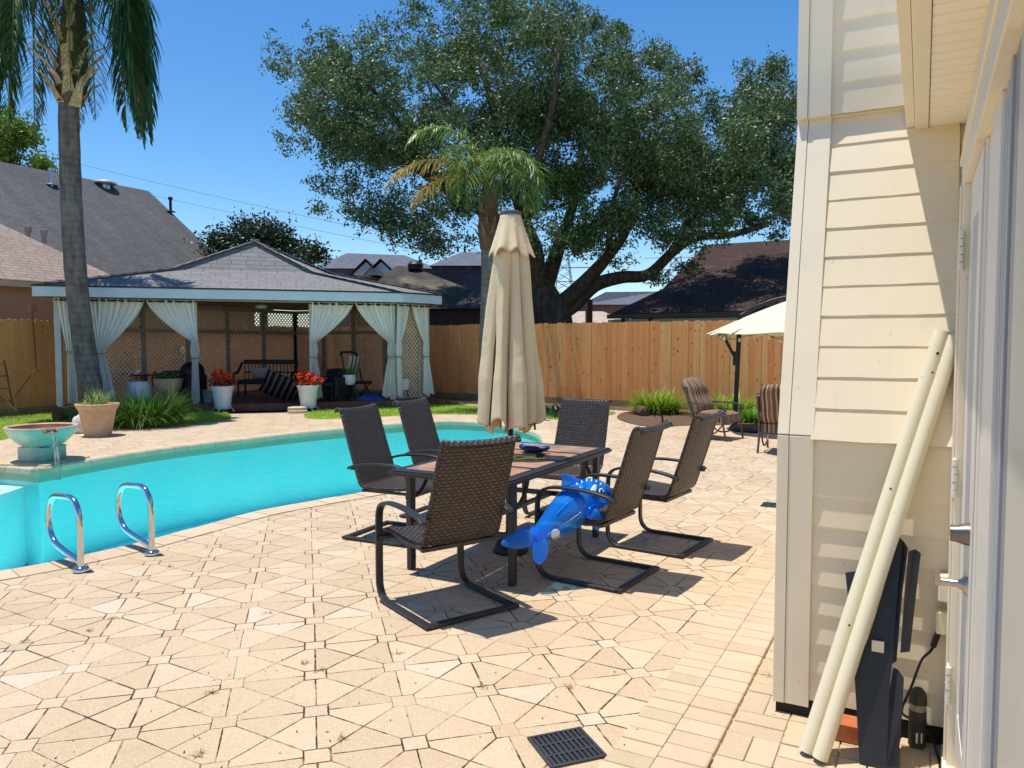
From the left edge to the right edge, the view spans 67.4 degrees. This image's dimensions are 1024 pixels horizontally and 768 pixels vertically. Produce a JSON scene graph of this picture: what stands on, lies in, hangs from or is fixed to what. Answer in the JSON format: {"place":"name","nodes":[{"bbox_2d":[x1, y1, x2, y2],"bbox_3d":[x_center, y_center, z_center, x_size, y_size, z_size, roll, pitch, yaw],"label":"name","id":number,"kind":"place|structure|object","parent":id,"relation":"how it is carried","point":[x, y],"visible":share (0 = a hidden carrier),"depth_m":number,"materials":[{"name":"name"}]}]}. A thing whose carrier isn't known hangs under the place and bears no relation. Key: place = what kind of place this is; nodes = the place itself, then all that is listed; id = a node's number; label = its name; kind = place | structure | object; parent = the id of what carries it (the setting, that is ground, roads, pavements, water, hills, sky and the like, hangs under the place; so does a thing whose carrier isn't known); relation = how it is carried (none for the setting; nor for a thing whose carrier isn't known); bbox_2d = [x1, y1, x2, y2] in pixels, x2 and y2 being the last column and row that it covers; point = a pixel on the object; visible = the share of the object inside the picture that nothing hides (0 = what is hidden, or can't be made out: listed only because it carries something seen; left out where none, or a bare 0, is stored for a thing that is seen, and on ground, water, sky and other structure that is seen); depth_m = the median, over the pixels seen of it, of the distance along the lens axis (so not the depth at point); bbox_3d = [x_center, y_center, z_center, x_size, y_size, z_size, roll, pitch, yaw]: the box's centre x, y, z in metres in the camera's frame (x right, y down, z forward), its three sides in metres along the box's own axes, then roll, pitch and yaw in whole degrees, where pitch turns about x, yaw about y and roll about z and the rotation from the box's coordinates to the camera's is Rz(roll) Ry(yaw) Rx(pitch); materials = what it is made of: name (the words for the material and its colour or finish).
{"place":"outdoors","nodes":[
{"label":"outdoors","id":0,"kind":"place"},
{"bbox_2d":[0,410,230,439],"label":"lawn","id":1,"kind":"structure","parent":0,"point":[119,428],"depth_m":15.64,"materials":[{"name":"plant"}]},
{"bbox_2d":[51,405,68,420],"bbox_3d":[-9.189,0.616,15.581,0.302,0.398,0.427,0,3,-9],"label":"rock","id":2,"kind":"object","parent":1,"relation":"on","point":[59,417],"visible":0.81,"depth_m":15.49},
{"bbox_2d":[0,0,163,402],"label":"queen palm","id":3,"kind":"object","parent":1,"relation":"on","point":[131,33],"visible":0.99,"depth_m":15.66,"materials":[{"name":"green plant"}]},
{"bbox_2d":[55,391,128,421],"bbox_3d":[-8.410,0.481,15.625,1.966,0.624,1.951,2,3,28],"label":"grass clump","id":4,"kind":"object","parent":1,"relation":"on","point":[76,413],"visible":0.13,"depth_m":15.29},
{"bbox_2d":[72,382,213,429],"bbox_3d":[-7.082,0.391,14.915,2.808,0.911,2.792,2,3,28],"label":"grass clump","id":5,"kind":"object","parent":1,"relation":"on","point":[147,414],"visible":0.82,"depth_m":14.46,"materials":[{"name":"plant"}]},
{"bbox_2d":[208,368,238,412],"bbox_3d":[-6.682,0.138,17.691,0.727,1.017,0.682,1,3,19],"label":"flower planter","id":6,"kind":"object","parent":1,"relation":"on","point":[222,392],"visible":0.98,"depth_m":17.55,"materials":[{"name":"white ceramic"}]},
{"bbox_2d":[23,492,358,566],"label":"pool floor","id":7,"kind":"structure","parent":0,"point":[158,534],"depth_m":11.45,"materials":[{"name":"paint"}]},
{"bbox_2d":[0,488,27,570],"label":"pool step","id":8,"kind":"object","parent":7,"relation":"on","point":[13,544],"visible":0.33,"depth_m":9.50,"materials":[{"name":"paint"}]},
{"bbox_2d":[0,484,24,496],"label":"pool step top","id":9,"kind":"object","parent":8,"relation":"on","point":[6,489],"visible":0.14,"depth_m":9.63,"materials":[{"name":"white paint"}]},
{"bbox_2d":[0,425,540,564],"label":"pool walls","id":10,"kind":"structure","parent":7,"relation":"on","point":[190,487],"depth_m":12.02,"materials":[{"name":"tile"}]},
{"bbox_2d":[0,420,555,580],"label":"pool coping","id":11,"kind":"object","parent":10,"relation":"on","point":[543,436],"visible":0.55,"depth_m":8.08,"materials":[{"name":"stone"}]},
{"bbox_2d":[0,422,89,479],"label":"fountain bowl","id":12,"kind":"object","parent":11,"relation":"on","point":[42,444],"visible":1,"depth_m":10.03,"materials":[{"name":"teal stone"}]},
{"bbox_2d":[28,151,478,251],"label":"power line","id":13,"kind":"object","parent":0,"point":[239,201],"visible":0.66,"depth_m":69.22,"materials":[{"name":"black metal"}]},
{"bbox_2d":[287,406,307,413],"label":"stepping stones","id":14,"kind":"object","parent":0,"point":[296,409],"visible":1,"depth_m":17.41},
{"bbox_2d":[153,195,448,255],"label":"power line","id":15,"kind":"object","parent":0,"point":[288,224],"visible":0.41,"depth_m":71.33,"materials":[{"name":"black metal"}]},
{"bbox_2d":[226,398,474,413],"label":"ground","id":16,"kind":"structure","parent":0,"point":[445,401],"depth_m":20.34,"materials":[{"name":"soil"}]},
{"bbox_2d":[0,97,49,165],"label":"broadleaf tree","id":17,"kind":"object","parent":16,"relation":"on","point":[18,136],"visible":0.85,"depth_m":38.83,"materials":[{"name":"green plant"}]},
{"bbox_2d":[20,147,58,172],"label":"broadleaf tree","id":18,"kind":"object","parent":16,"relation":"on","point":[43,162],"visible":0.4,"depth_m":40.75,"materials":[{"name":"green plant"}]},
{"bbox_2d":[0,224,109,320],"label":"neighbour house","id":19,"kind":"structure","parent":16,"relation":"on","point":[26,260],"depth_m":18.76,"materials":[{"name":"beige"}]},
{"bbox_2d":[0,162,270,325],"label":"neighbour house","id":20,"kind":"structure","parent":16,"relation":"on","point":[128,229],"depth_m":27.67,"materials":[{"name":"grey"}]},
{"bbox_2d":[0,318,308,415],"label":"board fence","id":21,"kind":"object","parent":16,"relation":"on","point":[37,393],"visible":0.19,"depth_m":17.35,"materials":[{"name":"brown wood"}]},
{"bbox_2d":[31,239,442,413],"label":"garden pavilion","id":22,"kind":"structure","parent":16,"relation":"on","point":[256,275],"depth_m":18.96,"materials":[{"name":"wood"}]},
{"bbox_2d":[15,305,55,396],"bbox_3d":[-10.575,-0.731,16.947,0.211,2.018,0.817,3,4,41],"label":"rope pole","id":23,"kind":"object","parent":22,"relation":"hanging from","point":[32,308],"visible":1,"depth_m":16.95,"materials":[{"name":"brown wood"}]},
{"bbox_2d":[58,298,78,403],"bbox_3d":[-9.767,-0.714,16.942,0.388,2.345,0.156,-1,3,-18],"label":"curtain","id":24,"kind":"object","parent":22,"relation":"hanging from","point":[71,367],"visible":0.72,"depth_m":16.94,"materials":[{"name":"fabric"}]},
{"bbox_2d":[90,299,101,375],"bbox_3d":[-9.298,-0.722,17.091,0.384,2.345,0.156,-1,3,-18],"label":"curtain","id":25,"kind":"object","parent":22,"relation":"hanging from","point":[93,305],"visible":0.38,"depth_m":17.07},
{"bbox_2d":[97,299,143,401],"bbox_3d":[-8.781,-0.731,17.259,1.000,2.345,0.157,-1,3,-18],"label":"curtain","id":26,"kind":"object","parent":22,"relation":"hanging from","point":[119,316],"visible":0.88,"depth_m":17.18,"materials":[{"name":"fabric"}]},
{"bbox_2d":[112,374,153,398],"bbox_3d":[-9.337,0.091,18.930,0.840,0.650,0.360,0,3,0],"label":"console table","id":27,"kind":"object","parent":22,"relation":"on","point":[146,375],"visible":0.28,"depth_m":18.84,"materials":[{"name":"black metal"}]},
{"bbox_2d":[125,381,152,403],"bbox_3d":[-8.732,0.205,17.985,0.580,0.520,0.580,2,3,28],"label":"barrel pot","id":28,"kind":"object","parent":22,"relation":"on","point":[139,385],"visible":0.6,"depth_m":17.75,"materials":[{"name":"white ceramic"}]},
{"bbox_2d":[152,371,183,403],"bbox_3d":[-8.046,0.082,17.982,0.722,0.767,0.702,2,3,28],"label":"beige urn","id":29,"kind":"object","parent":22,"relation":"on","point":[167,382],"visible":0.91,"depth_m":17.79,"materials":[{"name":"green ceramic"}]},
{"bbox_2d":[146,299,199,400],"bbox_3d":[-7.746,-0.747,17.580,1.102,2.345,0.159,-1,3,-18],"label":"curtain","id":30,"kind":"object","parent":22,"relation":"hanging from","point":[176,316],"visible":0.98,"depth_m":17.62,"materials":[{"name":"fabric"}]},
{"bbox_2d":[163,362,206,402],"bbox_3d":[-7.830,-0.048,18.422,0.900,0.980,0.560,0,3,0],"label":"grill","id":31,"kind":"object","parent":22,"relation":"on","point":[186,369],"visible":0.52,"depth_m":18.19,"materials":[{"name":"black metal"}]},
{"bbox_2d":[202,390,212,402],"bbox_3d":[-7.262,0.297,18.340,0.280,0.300,0.280,2,3,28],"label":"bucket","id":32,"kind":"object","parent":22,"relation":"on","point":[207,396],"visible":0.85,"depth_m":18.25,"materials":[{"name":"teal plastic"}]},
{"bbox_2d":[232,360,297,396],"bbox_3d":[-6.528,-0.150,20.392,1.594,0.980,0.695,0,3,0],"label":"garden settee","id":33,"kind":"object","parent":22,"relation":"on","point":[257,381],"visible":0.73,"depth_m":20.66,"materials":[{"name":"black metal"}]},
{"bbox_2d":[250,368,268,378],"bbox_3d":[-6.625,-0.281,20.213,0.500,0.294,0.226,0,3,0],"label":"pillow","id":34,"kind":"object","parent":33,"relation":"on","point":[258,373],"visible":0.83,"depth_m":20.12,"materials":[{"name":"fabric"}]},
{"bbox_2d":[258,369,303,399],"bbox_3d":[-5.696,0.083,18.980,1.118,0.948,0.503,-1,3,-18],"label":"floor cushion","id":35,"kind":"object","parent":22,"relation":"on","point":[278,385],"visible":0.87,"depth_m":18.86,"materials":[{"name":"fabric"}]},
{"bbox_2d":[310,302,352,399],"bbox_3d":[-4.372,-0.804,18.662,1.054,2.345,0.156,-1,3,-18],"label":"curtain","id":36,"kind":"object","parent":22,"relation":"hanging from","point":[329,317],"visible":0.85,"depth_m":18.57,"materials":[{"name":"fabric"}]},
{"bbox_2d":[320,368,352,400],"bbox_3d":[-4.542,0.001,19.352,0.840,0.786,0.717,1,3,25],"label":"garden armchair","id":37,"kind":"object","parent":22,"relation":"on","point":[334,386],"visible":0.72,"depth_m":19.10,"materials":[{"name":"black wicker"}]},
{"bbox_2d":[341,366,357,399],"bbox_3d":[-4.066,-0.044,19.324,0.650,0.879,0.681,2,3,28],"label":"potted plant","id":38,"kind":"object","parent":22,"relation":"on","point":[350,377],"visible":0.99,"depth_m":19.21,"materials":[{"name":"green plant"}]},
{"bbox_2d":[340,351,371,397],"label":"folding chair","id":39,"kind":"object","parent":22,"relation":"on","point":[354,361],"visible":0.81,"depth_m":19.91,"materials":[{"name":"black metal"}]},
{"bbox_2d":[353,394,386,400],"bbox_3d":[-3.545,0.331,19.193,0.780,0.139,0.420,0,3,0],"label":"folded tarp","id":40,"kind":"object","parent":22,"relation":"on","point":[366,397],"visible":1,"depth_m":19.03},
{"bbox_2d":[355,303,395,397],"bbox_3d":[-3.367,-0.820,18.974,0.973,2.345,0.158,-1,3,-18],"label":"curtain","id":41,"kind":"object","parent":22,"relation":"hanging from","point":[376,316],"visible":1,"depth_m":19.03,"materials":[{"name":"fabric"}]},
{"bbox_2d":[395,304,409,396],"bbox_3d":[-2.750,-0.839,19.339,0.154,2.345,0.489,3,4,40],"label":"curtain","id":42,"kind":"object","parent":22,"relation":"hanging from","point":[402,313],"visible":1,"depth_m":19.23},
{"bbox_2d":[402,378,409,398],"bbox_3d":[-2.796,0.120,19.633,0.380,0.521,0.380,2,3,28],"label":"bucket planter","id":43,"kind":"object","parent":22,"relation":"on","point":[405,382],"visible":0.45,"depth_m":19.50,"materials":[{"name":"white ceramic"}]},
{"bbox_2d":[412,304,433,395],"bbox_3d":[-2.316,-0.865,19.837,0.156,2.345,0.726,3,4,41],"label":"curtain","id":44,"kind":"object","parent":22,"relation":"hanging from","point":[420,313],"visible":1,"depth_m":19.89,"materials":[{"name":"fabric"}]},
{"bbox_2d":[183,206,339,325],"bbox_3d":[-9.505,-3.574,30.844,5.630,7.276,4.471,2,3,28],"label":"broadleaf tree","id":45,"kind":"object","parent":16,"relation":"on","point":[269,233],"visible":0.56,"depth_m":29.99,"materials":[{"name":"green plant"}]},
{"bbox_2d":[318,253,432,326],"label":"neighbour house","id":46,"kind":"structure","parent":16,"relation":"on","point":[375,267],"depth_m":45.02,"materials":[{"name":"grey"}]},
{"bbox_2d":[257,0,797,324],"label":"live oak","id":47,"kind":"object","parent":16,"relation":"on","point":[658,166],"visible":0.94,"depth_m":22.00,"materials":[{"name":"green plant"}]},
{"bbox_2d":[317,320,783,409],"bbox_3d":[3.945,-0.457,18.512,24.813,2.139,0.164,2,4,33],"label":"board fence","id":48,"kind":"object","parent":16,"relation":"on","point":[615,362],"visible":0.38,"depth_m":19.27,"materials":[{"name":"brown wood"}]},
{"label":"mulch bed","id":49,"kind":"structure","parent":16,"relation":"on","visible":0},
{"bbox_2d":[0,360,17,411],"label":"wooden trellis","id":50,"kind":"object","parent":49,"relation":"on","point":[9,388],"visible":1,"depth_m":16.09,"materials":[{"name":"brown wood"}]},
{"bbox_2d":[0,0,798,326],"label":"sky","id":51,"kind":"structure","parent":0,"point":[216,114],"materials":[{"name":"blue"}]},
{"bbox_2d":[351,259,480,326],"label":"neighbour house","id":52,"kind":"structure","parent":0,"point":[460,305],"depth_m":26.40,"materials":[{"name":"black"}]},
{"bbox_2d":[429,246,480,292],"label":"neighbour house","id":53,"kind":"structure","parent":0,"point":[463,269],"depth_m":41.76,"materials":[{"name":"blue"}]},
{"bbox_2d":[304,404,615,419],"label":"lawn","id":54,"kind":"structure","parent":0,"point":[399,415],"depth_m":17.09,"materials":[{"name":"plant"}]},
{"bbox_2d":[292,369,326,411],"bbox_3d":[-4.748,0.135,18.003,0.785,0.990,0.686,-2,4,-36],"label":"flower planter","id":55,"kind":"object","parent":54,"relation":"on","point":[307,392],"visible":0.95,"depth_m":17.84,"materials":[{"name":"white ceramic"}]},
{"bbox_2d":[384,122,555,376],"bbox_3d":[-0.681,-2.624,17.984,3.581,6.617,3.083,2,3,28],"label":"queen palm","id":56,"kind":"object","parent":54,"relation":"on","point":[492,167],"visible":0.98,"depth_m":17.44,"materials":[{"name":"green plant"}]},
{"bbox_2d":[552,404,559,416],"bbox_3d":[0.932,0.580,16.177,0.151,0.299,0.196,-1,3,-18],"label":"ground spotlight","id":57,"kind":"object","parent":54,"relation":"on","point":[555,408],"visible":1,"depth_m":16.14,"materials":[{"name":"black metal"}]},
{"bbox_2d":[0,404,930,767],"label":"patio","id":58,"kind":"structure","parent":0,"point":[166,638],"depth_m":4.17,"materials":[{"name":"stone"}]},
{"bbox_2d":[45,493,89,572],"bbox_3d":[-3.159,1.024,5.426,0.570,0.514,0.106,2,4,37],"label":"pool handrail","id":59,"kind":"object","parent":58,"relation":"on","point":[78,560],"visible":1,"depth_m":5.32,"materials":[{"name":"silver metal"}]},
{"bbox_2d":[72,414,82,433],"bbox_3d":[-7.619,0.710,13.542,0.268,0.427,0.298,2,3,28],"label":"white rock","id":60,"kind":"object","parent":58,"relation":"on","point":[79,429],"visible":0.24,"depth_m":13.45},
{"bbox_2d":[74,382,119,436],"bbox_3d":[-7.175,0.414,13.140,0.864,0.944,0.854,2,3,28],"label":"terracotta pot","id":61,"kind":"object","parent":58,"relation":"on","point":[97,417],"visible":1,"depth_m":12.96,"materials":[{"name":"ceramic"}]},
{"bbox_2d":[115,482,159,555],"bbox_3d":[-2.865,1.003,5.843,0.570,0.514,0.106,2,4,37],"label":"pool handrail","id":62,"kind":"object","parent":58,"relation":"on","point":[150,545],"visible":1,"depth_m":5.74,"materials":[{"name":"silver metal"}]},
{"bbox_2d":[9,514,648,767],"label":"leaf litter","id":63,"kind":"object","parent":58,"relation":"on","point":[282,659],"visible":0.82,"depth_m":3.54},
{"bbox_2d":[334,403,436,545],"bbox_3d":[-0.988,0.710,6.314,0.799,1.051,0.630,1,3,25],"label":"dining chair","id":64,"kind":"object","parent":58,"relation":"on","point":[372,457],"visible":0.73,"depth_m":6.34,"materials":[{"name":"wicker"}]},
{"bbox_2d":[20,564,792,757],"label":"weeds","id":65,"kind":"object","parent":58,"relation":"on","point":[88,630],"visible":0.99,"depth_m":3.53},
{"bbox_2d":[392,397,439,518],"bbox_3d":[-0.638,0.670,7.083,0.799,1.051,0.630,1,3,25],"label":"dining chair","id":66,"kind":"object","parent":58,"relation":"on","point":[419,428],"visible":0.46,"depth_m":7.16,"materials":[{"name":"brown wicker"}]},
{"bbox_2d":[375,434,521,629],"bbox_3d":[-0.370,0.801,4.573,0.630,1.051,0.799,-2,4,-36],"label":"dining chair","id":67,"kind":"object","parent":58,"relation":"on","point":[468,505],"visible":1,"depth_m":4.39,"materials":[{"name":"wicker"}]},
{"bbox_2d":[388,442,611,586],"bbox_3d":[-0.010,0.907,5.795,0.950,0.720,1.770,2,3,28],"label":"patio table","id":68,"kind":"object","parent":58,"relation":"on","point":[557,458],"visible":0.61,"depth_m":5.34,"materials":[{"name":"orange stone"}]},
{"bbox_2d":[513,453,544,459],"bbox_3d":[0.128,0.539,5.708,0.241,0.046,0.141,0,3,0],"label":"bungee loop","id":69,"kind":"object","parent":68,"relation":"on","point":[534,457],"visible":0.99,"depth_m":5.70,"materials":[{"name":"yellow plastic"}]},
{"bbox_2d":[519,442,549,452],"bbox_3d":[0.167,0.500,6.003,0.270,0.075,0.092,2,3,29],"label":"swim case","id":70,"kind":"object","parent":68,"relation":"on","point":[532,448],"visible":1,"depth_m":5.96,"materials":[{"name":"blue fabric"}]},
{"bbox_2d":[477,210,545,555],"bbox_3d":[-0.008,-0.007,5.749,0.429,2.556,0.524,-2,4,-36],"label":"closed umbrella","id":71,"kind":"object","parent":58,"relation":"on","point":[510,389],"visible":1,"depth_m":5.59,"materials":[{"name":"beige fabric"}]},
{"bbox_2d":[451,400,633,410],"bbox_3d":[4.782,0.658,17.400,13.966,0.001,1.599,2,3,30],"label":"mulch bed","id":72,"kind":"object","parent":58,"relation":"on","point":[559,404],"visible":0.17,"depth_m":19.54,"materials":[{"name":"brown soil"}]},
{"bbox_2d":[522,397,611,514],"bbox_3d":[0.541,0.670,7.081,0.630,1.051,0.799,2,3,30],"label":"dining chair","id":73,"kind":"object","parent":58,"relation":"on","point":[582,422],"visible":0.47,"depth_m":7.26,"materials":[{"name":"brown wicker"}]},
{"bbox_2d":[527,726,606,767],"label":"floor drain","id":74,"kind":"object","parent":58,"relation":"on","point":[565,747],"visible":1,"depth_m":2.98,"materials":[{"name":"plastic"}]},
{"bbox_2d":[534,420,672,592],"bbox_3d":[0.625,0.768,5.204,0.799,1.051,0.630,2,4,33],"label":"dining chair","id":75,"kind":"object","parent":58,"relation":"on","point":[631,485],"visible":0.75,"depth_m":5.04,"materials":[{"name":"wicker"}]},
{"bbox_2d":[529,474,611,542],"bbox_3d":[0.355,0.861,5.027,0.927,0.525,0.317,-2,4,-36],"label":"inflatable dolphin","id":76,"kind":"object","parent":75,"relation":"on","point":[566,512],"visible":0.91,"depth_m":4.98,"materials":[{"name":"blue plastic"}]},
{"bbox_2d":[605,410,725,557],"bbox_3d":[1.200,0.727,5.992,0.799,1.051,0.630,2,4,35],"label":"dining chair","id":77,"kind":"object","parent":58,"relation":"on","point":[690,467],"visible":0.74,"depth_m":5.84,"materials":[{"name":"brown wicker"}]},
{"bbox_2d":[597,536,775,767],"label":"paver border","id":78,"kind":"object","parent":58,"relation":"on","point":[657,719],"visible":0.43,"depth_m":3.58,"materials":[{"name":"stone"}]},
{"bbox_2d":[617,409,761,425],"bbox_3d":[4.023,0.719,16.204,3.854,0.001,4.202,2,3,28],"label":"planting bed","id":79,"kind":"object","parent":58,"relation":"on","point":[679,417],"visible":0.36,"depth_m":16.11,"materials":[{"name":"brown soil"}]},
{"bbox_2d":[634,405,649,415],"bbox_3d":[2.852,0.593,16.894,0.230,0.230,0.560,0,3,-8],"label":"log planter","id":80,"kind":"object","parent":79,"relation":"on","point":[640,410],"visible":0.97,"depth_m":16.64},
{"bbox_2d":[623,384,685,414],"bbox_3d":[3.287,0.343,17.394,1.877,0.646,1.905,0,3,-8],"label":"fern plant","id":81,"kind":"object","parent":79,"relation":"on","point":[664,404],"visible":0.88,"depth_m":17.08,"materials":[{"name":"plant"}]},
{"bbox_2d":[678,389,758,413],"bbox_3d":[4.606,0.397,16.631,2.158,0.672,2.165,2,3,28],"label":"leafy shrub","id":82,"kind":"object","parent":79,"relation":"on","point":[745,404],"visible":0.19,"depth_m":16.33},
{"bbox_2d":[729,405,760,422],"bbox_3d":[4.896,0.595,15.610,1.406,0.395,1.358,0,3,-7],"label":"leafy shrub","id":83,"kind":"object","parent":79,"relation":"on","point":[749,416],"visible":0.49,"depth_m":15.31,"materials":[{"name":"green plant"}]},
{"bbox_2d":[650,574,774,767],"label":"bullnose border","id":84,"kind":"object","parent":58,"relation":"on","point":[695,739],"visible":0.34,"depth_m":3.39,"materials":[{"name":"stone"}]},
{"bbox_2d":[681,377,743,441],"bbox_3d":[3.325,0.400,12.856,0.905,1.010,0.656,3,4,42],"label":"lounge chair","id":85,"kind":"object","parent":58,"relation":"on","point":[698,397],"visible":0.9,"depth_m":12.79,"materials":[{"name":"fabric"}]},
{"bbox_2d":[707,295,786,432],"bbox_3d":[4.980,-0.376,13.699,2.856,2.497,2.856,-3,4,-42],"label":"cantilever umbrella","id":86,"kind":"object","parent":58,"relation":"on","point":[770,321],"visible":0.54,"depth_m":13.50,"materials":[{"name":"beige fabric"}]},
{"bbox_2d":[717,334,783,342],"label":"string lights","id":87,"kind":"object","parent":86,"relation":"hanging from","point":[769,338],"visible":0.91,"depth_m":13.01,"materials":[{"name":"white metal"}]},
{"bbox_2d":[760,502,775,507],"bbox_3d":[2.538,1.177,7.472,0.200,0.008,0.200,2,3,28],"label":"floor drain","id":88,"kind":"object","parent":58,"relation":"on","point":[768,504],"visible":0.62,"depth_m":7.48,"materials":[{"name":"plastic"}]},
{"bbox_2d":[756,384,780,452],"bbox_3d":[3.930,0.491,11.103,0.656,1.010,0.905,2,3,30],"label":"lounge chair","id":89,"kind":"object","parent":58,"relation":"on","point":[768,399],"visible":0.48,"depth_m":10.92,"materials":[{"name":"fabric"}]},
{"bbox_2d":[773,0,1023,767],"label":"house","id":90,"kind":"structure","parent":58,"relation":"on","point":[907,232],"depth_m":3.07,"materials":[{"name":"beige paint"}]},
{"bbox_2d":[902,631,940,767],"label":"power cable","id":91,"kind":"object","parent":90,"relation":"attached to","point":[935,640],"visible":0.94,"depth_m":2.91,"materials":[{"name":"black rubber"}]},
{"bbox_2d":[934,145,985,767],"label":"door","id":92,"kind":"structure","parent":90,"relation":"in","point":[963,533],"depth_m":2.41,"materials":[{"name":"white paint"}]},
{"bbox_2d":[545,254,590,292],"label":"transmission tower","id":93,"kind":"structure","parent":0,"point":[570,274],"depth_m":158.13,"materials":[{"name":"metal"}]},
{"bbox_2d":[585,299,592,323],"bbox_3d":[3.395,-1.962,33.944,0.304,3.530,0.320,2,3,28],"label":"utility pole","id":94,"kind":"object","parent":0,"point":[589,311],"visible":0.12,"depth_m":33.75,"materials":[{"name":"brown wood"}]},
{"bbox_2d":[572,311,613,322],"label":"neighbour house","id":95,"kind":"structure","parent":0,"point":[598,317],"depth_m":39.02,"materials":[{"name":"beige"}]},
{"bbox_2d":[579,291,656,313],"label":"neighbour house","id":96,"kind":"structure","parent":0,"point":[609,302],"depth_m":49.04,"materials":[{"name":"grey"}]},
{"bbox_2d":[644,256,693,283],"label":"transmission tower","id":97,"kind":"structure","parent":0,"point":[680,257],"depth_m":159.06,"materials":[{"name":"metal"}]},
{"bbox_2d":[607,240,789,382],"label":"neighbour house","id":98,"kind":"structure","parent":0,"point":[733,281],"depth_m":25.82,"materials":[{"name":"brown"}]},
{"bbox_2d":[710,642,941,767],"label":"basket weave paving","id":99,"kind":"structure","parent":0,"point":[765,731],"depth_m":3.00,"materials":[{"name":"stone"}]},
{"bbox_2d":[799,329,950,754],"bbox_3d":[1.397,0.598,2.954,0.620,1.617,0.059,-1,3,-14],"label":"pole","id":100,"kind":"object","parent":99,"relation":"on","point":[872,543],"visible":0.95,"depth_m":2.93,"materials":[{"name":"beige plastic"}]},
{"bbox_2d":[812,335,954,762],"bbox_3d":[1.429,0.611,2.917,0.630,1.596,0.057,-1,3,-17],"label":"pole","id":101,"kind":"object","parent":99,"relation":"on","point":[829,728],"visible":0.83,"depth_m":2.90,"materials":[{"name":"beige plastic"}]},
{"bbox_2d":[855,537,920,767],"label":"metal bracket","id":102,"kind":"object","parent":99,"relation":"on","point":[879,700],"visible":0.94,"depth_m":2.88,"materials":[{"name":"black metal"}]},
{"bbox_2d":[845,571,855,593],"bbox_3d":[1.345,0.925,3.007,0.039,0.367,0.116,0,3,-1],"label":"metal bracket","id":103,"kind":"object","parent":102,"relation":"attached to","point":[849,577],"visible":0.15,"depth_m":3.04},
{"bbox_2d":[908,686,926,749],"bbox_3d":[1.578,1.296,2.989,0.064,0.240,0.064,2,3,28],"label":"bollard light","id":104,"kind":"object","parent":99,"relation":"on","point":[918,714],"visible":0.98,"depth_m":2.96,"materials":[{"name":"plastic"}]},
{"bbox_2d":[835,714,857,744],"bbox_3d":[1.355,1.367,3.034,0.140,0.070,0.100,2,3,28],"label":"terracotta tile","id":105,"kind":"object","parent":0,"point":[847,732],"visible":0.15,"depth_m":3.01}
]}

